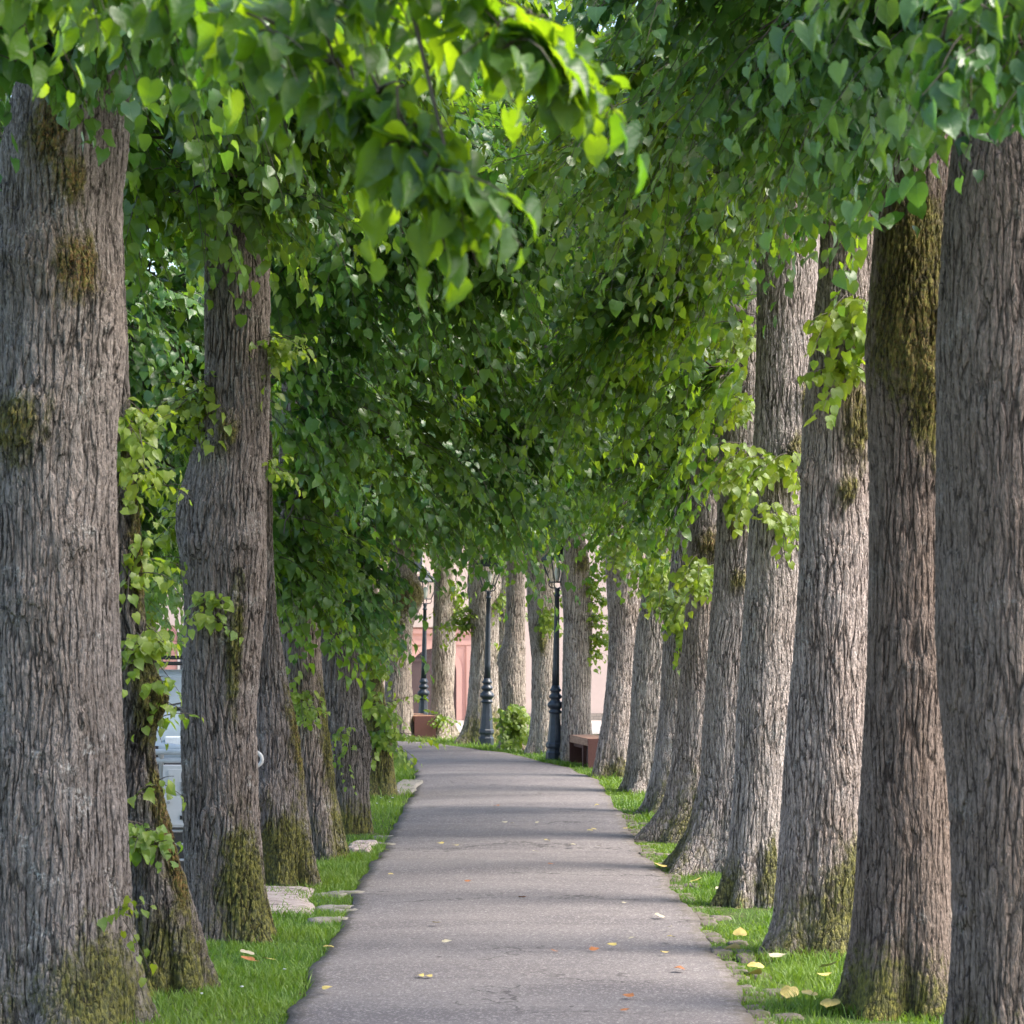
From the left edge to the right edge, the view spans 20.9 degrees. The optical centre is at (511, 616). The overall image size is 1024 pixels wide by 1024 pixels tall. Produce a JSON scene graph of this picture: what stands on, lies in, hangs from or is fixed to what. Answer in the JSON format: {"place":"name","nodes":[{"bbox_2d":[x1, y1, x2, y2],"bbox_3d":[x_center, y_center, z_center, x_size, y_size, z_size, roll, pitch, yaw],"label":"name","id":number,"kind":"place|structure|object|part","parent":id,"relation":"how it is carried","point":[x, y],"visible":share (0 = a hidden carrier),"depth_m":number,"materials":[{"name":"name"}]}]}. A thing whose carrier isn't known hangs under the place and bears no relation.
{"place":"outdoors","nodes":[
{"label":"outdoors","id":0,"kind":"place"},
{"bbox_2d":[147,0,686,275],"label":"sky","id":1,"kind":"structure","parent":0,"point":[600,27],"materials":[{"name":"white"}]},
{"bbox_2d":[286,741,753,1023],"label":"path","id":2,"kind":"structure","parent":0,"point":[496,960],"depth_m":19.65,"materials":[{"name":"grey asphalt"}]},
{"bbox_2d":[623,993,633,996],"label":"fallen leaf","id":3,"kind":"object","parent":2,"relation":"on","point":[630,995],"visible":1,"depth_m":15.68,"materials":[{"name":"orange plant"}]},
{"bbox_2d":[456,720,601,733],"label":"plaza","id":4,"kind":"structure","parent":0,"point":[596,725],"depth_m":76.11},
{"bbox_2d":[156,583,183,669],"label":"shuttered house","id":5,"kind":"structure","parent":4,"relation":"on","point":[173,667],"depth_m":73.95,"materials":[{"name":"pink paint"}]},
{"bbox_2d":[163,624,182,669],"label":"window","id":6,"kind":"structure","parent":5,"relation":"in","point":[169,667],"depth_m":73.95,"materials":[{"name":"beige paint"}]},
{"bbox_2d":[379,0,559,590],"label":"lime tree","id":7,"kind":"object","parent":4,"relation":"on","point":[424,551],"depth_m":61.57,"materials":[{"name":"green plant"}]},
{"bbox_2d":[427,0,686,587],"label":"lime tree","id":8,"kind":"object","parent":4,"relation":"on","point":[507,140],"visible":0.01,"depth_m":55.43,"materials":[{"name":"green plant"}]},
{"bbox_2d":[119,733,943,1023],"bbox_3d":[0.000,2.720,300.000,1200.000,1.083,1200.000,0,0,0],"label":"ground","id":9,"kind":"structure","parent":0,"point":[745,921],"depth_m":18.39,"materials":[{"name":"green plant"}]},
{"bbox_2d":[0,83,280,655],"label":"lime tree","id":10,"kind":"object","parent":9,"relation":"on","point":[172,363],"visible":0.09,"depth_m":27.74,"materials":[{"name":"green plant"}]},
{"bbox_2d":[117,206,221,999],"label":"lime tree","id":11,"kind":"object","parent":9,"relation":"on","point":[172,939],"visible":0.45,"depth_m":16.16,"materials":[{"name":"green plant"}]},
{"bbox_2d":[0,0,343,1023],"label":"lime tree","id":12,"kind":"object","parent":9,"relation":"on","point":[70,950],"visible":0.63,"depth_m":14.61,"materials":[{"name":"green plant"}]},
{"bbox_2d":[172,827,183,870],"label":"wall","id":13,"kind":"structure","parent":9,"relation":"on","point":[177,835],"depth_m":23.30,"materials":[{"name":"stone"}]},
{"bbox_2d":[155,749,263,860],"bbox_3d":[-5.058,1.607,21.200,6.323,1.186,0.043,0,0,0],"label":"railing","id":14,"kind":"object","parent":9,"relation":"on","point":[161,760],"visible":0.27,"depth_m":21.18,"materials":[{"name":"metal"}]},
{"bbox_2d":[163,765,183,826],"bbox_3d":[-2.490,1.365,21.098,0.320,0.470,0.145,0,0,0],"label":"meter cabinet","id":15,"kind":"object","parent":14,"relation":"attached to","point":[174,806],"visible":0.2,"depth_m":21.04,"materials":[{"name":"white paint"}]},
{"bbox_3d":[-2.490,1.475,21.046,0.310,0.220,0.007,0,0,0],"label":"lower door","id":16,"kind":"part","parent":15,"relation":"part of","materials":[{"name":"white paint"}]},
{"bbox_3d":[-2.480,1.255,21.046,0.260,0.190,0.007,0,0,0],"label":"upper door","id":17,"kind":"part","parent":15,"relation":"part of","materials":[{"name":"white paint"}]},
{"bbox_2d":[146,239,276,669],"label":"lime tree","id":18,"kind":"object","parent":9,"relation":"on","point":[151,623],"visible":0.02,"depth_m":43.79,"materials":[{"name":"green plant"}]},
{"bbox_2d":[240,949,253,954],"bbox_3d":[-1.675,2.135,17.613,0.092,0.020,0.109,0,8,-24],"label":"fallen leaf","id":19,"kind":"object","parent":9,"relation":"on","point":[245,951],"visible":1,"depth_m":17.63,"materials":[{"name":"beige plant"}]},
{"bbox_2d":[241,956,255,960],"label":"fallen leaf","id":20,"kind":"object","parent":9,"relation":"on","point":[249,958],"visible":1,"depth_m":17.19,"materials":[{"name":"orange plant"}]},
{"bbox_2d":[128,233,395,645],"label":"lime tree","id":21,"kind":"object","parent":9,"relation":"on","point":[173,271],"visible":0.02,"depth_m":36.10,"materials":[{"name":"green plant"}]},
{"bbox_2d":[266,886,314,918],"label":"stone slab","id":22,"kind":"structure","parent":9,"relation":"on","point":[290,901],"depth_m":21.14,"materials":[{"name":"grey stone"}]},
{"bbox_2d":[0,0,649,317],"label":"lime tree","id":23,"kind":"object","parent":9,"relation":"on","point":[395,141],"visible":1,"depth_m":6.95,"materials":[{"name":"green plant"}]},
{"bbox_2d":[308,916,347,924],"bbox_3d":[-1.318,2.209,19.956,0.297,0.090,0.198,1,2,-10],"label":"flagstone","id":24,"kind":"object","parent":9,"relation":"on","point":[314,919],"visible":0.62,"depth_m":19.89,"materials":[{"name":"stone"}]},
{"bbox_2d":[315,892,346,897],"bbox_3d":[-1.436,2.207,21.721,0.297,0.093,0.172,-3,-2,13],"label":"flagstone","id":25,"kind":"object","parent":9,"relation":"on","point":[340,894],"visible":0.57,"depth_m":21.65,"materials":[{"name":"stone"}]},
{"bbox_2d":[315,904,353,910],"bbox_3d":[-1.331,2.207,20.775,0.297,0.093,0.172,-3,1,1],"label":"flagstone","id":26,"kind":"object","parent":9,"relation":"on","point":[329,907],"visible":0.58,"depth_m":20.72,"materials":[{"name":"stone"}]},
{"bbox_2d":[330,908,357,913],"bbox_3d":[-1.232,2.206,20.526,0.237,0.097,0.157,2,-1,-5],"label":"flagstone","id":27,"kind":"object","parent":9,"relation":"on","point":[347,910],"visible":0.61,"depth_m":20.50,"materials":[{"name":"stone"}]},
{"bbox_2d":[328,890,364,894],"bbox_3d":[-1.316,2.209,21.889,0.297,0.090,0.198,-1,-1,14],"label":"flagstone","id":28,"kind":"object","parent":9,"relation":"on","point":[350,892],"visible":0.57,"depth_m":21.84,"materials":[{"name":"stone"}]},
{"bbox_2d":[348,840,377,853],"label":"stone slab","id":29,"kind":"structure","parent":9,"relation":"on","point":[353,846],"depth_m":25.93,"materials":[{"name":"grey stone"}]},
{"bbox_2d":[123,0,617,946],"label":"lime tree","id":30,"kind":"object","parent":9,"relation":"on","point":[235,236],"visible":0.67,"depth_m":18.68,"materials":[{"name":"green plant"}]},
{"bbox_2d":[196,53,622,888],"bbox_3d":[-1.807,-3.562,22.391,6.285,11.764,4.848,0,0,28],"label":"lime tree","id":31,"kind":"object","parent":9,"relation":"on","point":[284,813],"visible":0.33,"depth_m":21.44,"materials":[{"name":"green plant"}]},
{"bbox_2d":[397,779,422,795],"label":"stone slab","id":32,"kind":"structure","parent":9,"relation":"on","point":[415,783],"depth_m":35.40,"materials":[{"name":"grey stone"}]},
{"bbox_2d":[413,713,435,738],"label":"bench","id":33,"kind":"object","parent":9,"relation":"on","point":[422,728],"visible":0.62,"depth_m":50.00,"materials":[{"name":"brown wood"}]},
{"bbox_2d":[417,566,433,714],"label":"street lamp","id":34,"kind":"object","parent":9,"relation":"on","point":[423,687],"visible":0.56,"depth_m":54.56,"materials":[{"name":"metal"}]},
{"bbox_2d":[378,320,492,739],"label":"lime tree","id":35,"kind":"object","parent":9,"relation":"on","point":[401,686],"visible":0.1,"depth_m":49.83,"materials":[{"name":"green plant"}]},
{"bbox_2d":[407,529,468,739],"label":"lime tree","id":36,"kind":"object","parent":9,"relation":"on","point":[442,711],"visible":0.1,"depth_m":50.36,"materials":[{"name":"green plant"}]},
{"bbox_2d":[379,99,526,743],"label":"lime tree","id":37,"kind":"object","parent":9,"relation":"on","point":[474,618],"visible":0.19,"depth_m":47.93,"materials":[{"name":"green plant"}]},
{"bbox_2d":[271,263,653,860],"bbox_3d":[-2.170,-3.758,24.496,6.570,12.156,3.961,0,0,27],"label":"lime tree","id":38,"kind":"object","parent":9,"relation":"on","point":[301,528],"visible":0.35,"depth_m":24.06,"materials":[{"name":"green plant"}]},
{"bbox_2d":[359,15,573,798],"bbox_3d":[-2.095,-3.792,33.361,6.131,12.224,4.224,0,0,0],"label":"lime tree","id":39,"kind":"object","parent":9,"relation":"on","point":[378,716],"visible":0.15,"depth_m":33.24,"materials":[{"name":"green plant"}]},
{"bbox_2d":[318,18,630,834],"bbox_3d":[-1.987,-3.229,27.982,6.800,11.098,4.407,0,0,21],"label":"lime tree","id":40,"kind":"object","parent":9,"relation":"on","point":[350,736],"visible":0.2,"depth_m":26.96,"materials":[{"name":"green plant"}]},
{"bbox_2d":[477,554,499,744],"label":"street lamp","id":41,"kind":"object","parent":9,"relation":"on","point":[486,733],"visible":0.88,"depth_m":46.84,"materials":[{"name":"metal"}]},
{"bbox_2d":[378,528,607,719],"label":"pink building","id":42,"kind":"structure","parent":9,"relation":"on","point":[462,670],"depth_m":85.00,"materials":[{"name":"paint"}]},
{"bbox_2d":[415,543,424,573],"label":"window","id":43,"kind":"structure","parent":42,"relation":"in","point":[421,559],"depth_m":84.93,"materials":[{"name":"white glass"}]},
{"bbox_2d":[412,649,455,719],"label":"door","id":44,"kind":"structure","parent":42,"relation":"in","point":[416,664],"depth_m":84.87,"materials":[{"name":"pink wood"}]},
{"bbox_2d":[484,210,602,751],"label":"lime tree","id":45,"kind":"object","parent":9,"relation":"on","point":[513,721],"visible":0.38,"depth_m":45.66,"materials":[{"name":"green plant"}]},
{"bbox_2d":[486,128,605,709],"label":"lime tree","id":46,"kind":"object","parent":9,"relation":"on","point":[501,622],"visible":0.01,"depth_m":52.59,"materials":[{"name":"green plant"}]},
{"bbox_2d":[541,540,563,760],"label":"street lamp","id":47,"kind":"object","parent":9,"relation":"on","point":[554,705],"visible":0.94,"depth_m":41.84,"materials":[{"name":"metal"}]},
{"bbox_2d":[514,210,608,760],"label":"lime tree","id":48,"kind":"object","parent":9,"relation":"on","point":[581,621],"visible":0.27,"depth_m":41.62,"materials":[{"name":"green plant"}]},
{"bbox_2d":[524,229,606,754],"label":"lime tree","id":49,"kind":"object","parent":9,"relation":"on","point":[541,627],"visible":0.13,"depth_m":44.34,"materials":[{"name":"brown plant"}]},
{"bbox_2d":[569,735,598,768],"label":"bench","id":50,"kind":"object","parent":9,"relation":"on","point":[582,749],"visible":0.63,"depth_m":40.37,"materials":[{"name":"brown wood"}]},
{"bbox_2d":[535,212,646,778],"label":"lime tree","id":51,"kind":"object","parent":9,"relation":"on","point":[611,756],"visible":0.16,"depth_m":37.40,"materials":[{"name":"grey plant"}]},
{"bbox_2d":[504,143,690,816],"bbox_3d":[3.025,-3.074,30.035,5.230,10.787,6.845,0,0,35],"label":"lime tree","id":52,"kind":"object","parent":9,"relation":"on","point":[672,600],"visible":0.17,"depth_m":29.64,"materials":[{"name":"grey plant"}]},
{"bbox_2d":[559,435,672,795],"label":"lime tree","id":53,"kind":"object","parent":9,"relation":"on","point":[646,679],"visible":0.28,"depth_m":34.38,"materials":[{"name":"grey plant"}]},
{"bbox_2d":[490,171,756,877],"bbox_3d":[2.923,-3.129,23.460,6.779,10.899,4.469,0,0,-29],"label":"lime tree","id":54,"kind":"object","parent":9,"relation":"on","point":[622,355],"visible":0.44,"depth_m":23.03,"materials":[{"name":"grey plant"}]},
{"bbox_2d":[572,79,692,546],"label":"lime tree","id":55,"kind":"object","parent":9,"relation":"on","point":[638,527],"visible":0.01,"depth_m":29.31,"materials":[{"name":"green plant"}]},
{"bbox_2d":[546,65,728,843],"bbox_3d":[2.856,-3.103,26.760,6.226,10.846,4.693,0,0,-35],"label":"lime tree","id":56,"kind":"object","parent":9,"relation":"on","point":[668,822],"visible":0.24,"depth_m":26.92,"materials":[{"name":"grey plant"}]},
{"bbox_2d":[497,127,819,908],"bbox_3d":[3.107,-3.147,21.058,5.615,10.934,4.882,0,0,23],"label":"lime tree","id":57,"kind":"object","parent":9,"relation":"on","point":[767,469],"visible":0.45,"depth_m":20.89,"materials":[{"name":"grey plant"}]},
{"bbox_2d":[665,874,680,879],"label":"sett","id":58,"kind":"object","parent":9,"relation":"on","point":[674,876],"visible":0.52,"depth_m":23.32,"materials":[{"name":"stone"}]},
{"bbox_2d":[669,877,679,881],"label":"sett","id":59,"kind":"object","parent":9,"relation":"on","point":[670,878],"visible":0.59,"depth_m":23.03,"materials":[{"name":"stone"}]},
{"bbox_2d":[475,0,876,961],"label":"lime tree","id":60,"kind":"object","parent":9,"relation":"on","point":[819,826],"visible":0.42,"depth_m":17.92,"materials":[{"name":"grey plant"}]},
{"bbox_2d":[684,883,699,886],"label":"sett","id":61,"kind":"object","parent":9,"relation":"on","point":[685,884],"visible":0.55,"depth_m":22.62,"materials":[{"name":"stone"}]},
{"bbox_2d":[694,912,708,916],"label":"sett","id":62,"kind":"object","parent":9,"relation":"on","point":[700,914],"visible":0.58,"depth_m":20.27,"materials":[{"name":"stone"}]},
{"bbox_2d":[698,916,715,921],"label":"sett","id":63,"kind":"object","parent":9,"relation":"on","point":[708,918],"visible":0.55,"depth_m":20.02,"materials":[{"name":"stone"}]},
{"bbox_2d":[700,920,717,928],"bbox_3d":[1.396,2.221,19.829,0.150,0.084,0.214,1,1,-4],"label":"sett","id":64,"kind":"object","parent":9,"relation":"on","point":[704,922],"visible":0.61,"depth_m":19.78,"materials":[{"name":"stone"}]},
{"bbox_2d":[704,932,721,937],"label":"sett","id":65,"kind":"object","parent":9,"relation":"on","point":[713,934],"visible":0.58,"depth_m":19.07,"materials":[{"name":"stone"}]},
{"bbox_2d":[707,937,725,943],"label":"sett","id":66,"kind":"object","parent":9,"relation":"on","point":[715,939],"visible":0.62,"depth_m":18.77,"materials":[{"name":"stone"}]},
{"bbox_2d":[709,946,730,949],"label":"sett","id":67,"kind":"object","parent":9,"relation":"on","point":[718,947],"visible":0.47,"depth_m":18.28,"materials":[{"name":"stone"}]},
{"bbox_2d":[710,915,731,920],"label":"sett","id":68,"kind":"object","parent":9,"relation":"on","point":[719,917],"visible":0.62,"depth_m":20.14,"materials":[{"name":"stone"}]},
{"bbox_2d":[711,949,731,958],"bbox_3d":[1.367,2.212,18.069,0.139,0.089,0.195,2,2,3],"label":"sett","id":69,"kind":"object","parent":9,"relation":"on","point":[723,952],"visible":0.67,"depth_m":18.01,"materials":[{"name":"stone"}]},
{"bbox_2d":[724,961,737,964],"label":"sett","id":70,"kind":"object","parent":9,"relation":"on","point":[731,962],"visible":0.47,"depth_m":17.55,"materials":[{"name":"stone"}]},
{"bbox_2d":[724,942,740,948],"bbox_3d":[1.406,2.099,17.651,0.110,0.019,0.130,2,-25,-11],"label":"fallen leaf","id":71,"kind":"object","parent":9,"relation":"on","point":[734,945],"visible":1,"depth_m":17.64,"materials":[{"name":"brown plant"}]},
{"bbox_2d":[726,964,746,969],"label":"sett","id":72,"kind":"object","parent":9,"relation":"on","point":[732,965],"visible":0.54,"depth_m":17.30,"materials":[{"name":"stone"}]},
{"bbox_2d":[727,940,747,945],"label":"sett","id":73,"kind":"object","parent":9,"relation":"on","point":[739,942],"visible":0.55,"depth_m":18.58,"materials":[{"name":"stone"}]},
{"bbox_2d":[733,927,746,935],"bbox_3d":[1.527,2.109,18.568,0.096,0.011,0.113,8,26,4],"label":"fallen leaf","id":74,"kind":"object","parent":9,"relation":"on","point":[741,931],"visible":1,"depth_m":18.56,"materials":[{"name":"yellow plant"}]},
{"bbox_2d":[730,969,749,975],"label":"sett","id":75,"kind":"object","parent":9,"relation":"on","point":[737,971],"visible":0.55,"depth_m":17.00,"materials":[{"name":"stone"}]},
{"bbox_2d":[731,975,749,981],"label":"sett","id":76,"kind":"object","parent":9,"relation":"on","point":[735,977],"visible":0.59,"depth_m":16.76,"materials":[{"name":"stone"}]},
{"bbox_2d":[733,949,753,954],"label":"sett","id":77,"kind":"object","parent":9,"relation":"on","point":[746,952],"visible":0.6,"depth_m":18.07,"materials":[{"name":"stone"}]},
{"bbox_2d":[736,953,755,962],"bbox_3d":[1.507,2.220,17.906,0.128,0.087,0.230,1,-1,-3],"label":"sett","id":78,"kind":"object","parent":9,"relation":"on","point":[743,958],"visible":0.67,"depth_m":17.81,"materials":[{"name":"stone"}]},
{"bbox_2d":[737,984,755,990],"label":"sett","id":79,"kind":"object","parent":9,"relation":"on","point":[745,986],"visible":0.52,"depth_m":16.31,"materials":[{"name":"stone"}]},
{"bbox_2d":[514,0,983,1022],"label":"lime tree","id":80,"kind":"object","parent":9,"relation":"on","point":[896,962],"visible":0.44,"depth_m":15.22,"materials":[{"name":"brown plant"}]},
{"bbox_2d":[741,996,764,1002],"bbox_3d":[1.375,2.220,15.875,0.160,0.087,0.191,0,1,10],"label":"sett","id":81,"kind":"object","parent":9,"relation":"on","point":[746,998],"visible":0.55,"depth_m":15.85,"materials":[{"name":"stone"}]},
{"bbox_2d":[743,1004,764,1009],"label":"sett","id":82,"kind":"object","parent":9,"relation":"on","point":[752,1006],"visible":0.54,"depth_m":15.54,"materials":[{"name":"stone"}]},
{"bbox_2d":[745,991,763,996],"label":"sett","id":83,"kind":"object","parent":9,"relation":"on","point":[755,993],"visible":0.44,"depth_m":16.09,"materials":[{"name":"stone"}]},
{"bbox_2d":[748,968,761,973],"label":"fallen leaf","id":84,"kind":"object","parent":9,"relation":"on","point":[758,971],"visible":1,"depth_m":16.43,"materials":[{"name":"plant"}]},
{"bbox_2d":[747,962,763,967],"bbox_3d":[1.487,2.134,16.939,0.105,0.022,0.124,2,7,8],"label":"fallen leaf","id":85,"kind":"object","parent":9,"relation":"on","point":[755,964],"visible":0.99,"depth_m":16.96,"materials":[{"name":"yellow plant"}]},
{"bbox_2d":[746,1009,769,1017],"bbox_3d":[1.353,2.213,15.310,0.134,0.084,0.189,0,-3,-7],"label":"sett","id":86,"kind":"object","parent":9,"relation":"on","point":[759,1013],"visible":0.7,"depth_m":15.23,"materials":[{"name":"stone"}]},
{"bbox_2d":[751,972,771,979],"bbox_3d":[1.517,2.213,16.928,0.129,0.087,0.230,4,1,-2],"label":"sett","id":87,"kind":"object","parent":9,"relation":"on","point":[755,975],"visible":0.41,"depth_m":16.85,"materials":[{"name":"stone"}]},
{"bbox_2d":[753,1017,773,1020],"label":"sett","id":88,"kind":"object","parent":9,"relation":"on","point":[763,1018],"visible":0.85,"depth_m":15.06,"materials":[{"name":"stone"}]},
{"bbox_2d":[754,1021,774,1023],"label":"sett","id":89,"kind":"object","parent":9,"relation":"on","point":[760,1022],"visible":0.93,"depth_m":14.84,"materials":[{"name":"stone"}]},
{"bbox_2d":[762,988,782,996],"bbox_3d":[1.533,2.216,16.183,0.145,0.083,0.262,1,-1,0],"label":"sett","id":90,"kind":"object","parent":9,"relation":"on","point":[775,990],"visible":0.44,"depth_m":16.11,"materials":[{"name":"stone"}]},
{"bbox_2d":[769,953,786,956],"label":"fallen leaf","id":91,"kind":"object","parent":9,"relation":"on","point":[775,954],"visible":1,"depth_m":17.44,"materials":[{"name":"beige plant"}]},
{"bbox_2d":[772,1013,803,1021],"bbox_3d":[1.511,2.218,15.173,0.160,0.087,0.191,-4,3,-5],"label":"sett","id":92,"kind":"object","parent":9,"relation":"on","point":[790,1016],"visible":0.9,"depth_m":15.14,"materials":[{"name":"stone"}]},
{"bbox_2d":[780,985,798,997],"bbox_3d":[1.580,2.153,15.841,0.108,0.022,0.128,4,29,18],"label":"fallen leaf","id":93,"kind":"object","parent":9,"relation":"on","point":[784,992],"visible":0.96,"depth_m":15.86,"materials":[{"name":"yellow plant"}]},
{"bbox_2d":[801,990,817,994],"bbox_3d":[1.671,2.127,15.678,0.097,0.011,0.115,10,7,41],"label":"fallen leaf","id":94,"kind":"object","parent":9,"relation":"on","point":[809,992],"visible":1,"depth_m":15.69,"materials":[{"name":"beige plant"}]},
{"bbox_2d":[819,962,835,966],"bbox_3d":[1.932,2.118,16.898,0.118,0.022,0.100,-12,-7,-9],"label":"fallen leaf","id":95,"kind":"object","parent":9,"relation":"on","point":[824,965],"visible":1,"depth_m":16.90,"materials":[{"name":"green plant"}]},
{"bbox_2d":[820,998,840,1006],"bbox_3d":[1.752,2.139,15.323,0.117,0.013,0.138,-7,11,22],"label":"fallen leaf","id":96,"kind":"object","parent":9,"relation":"on","point":[827,1002],"visible":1,"depth_m":15.34,"materials":[{"name":"yellow plant"}]},
{"bbox_2d":[723,0,1023,1023],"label":"lime tree","id":97,"kind":"object","parent":9,"relation":"on","point":[979,542],"visible":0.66,"depth_m":13.38,"materials":[{"name":"brown plant"}]},
{"bbox_2d":[778,0,1023,151],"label":"lime tree","id":98,"kind":"object","parent":9,"relation":"on","point":[976,35],"visible":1,"depth_m":8.18,"materials":[{"name":"green plant"}]},
{"label":"parking lot","id":99,"kind":"structure","parent":0,"visible":0},
{"bbox_2d":[155,656,182,769],"bbox_3d":[-4.636,1.347,36.767,2.040,1.612,4.410,0,0,3],"label":"parked car","id":100,"kind":"object","parent":99,"relation":"on","point":[171,736],"visible":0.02,"depth_m":35.31,"materials":[{"name":"silver metal"}]}
]}

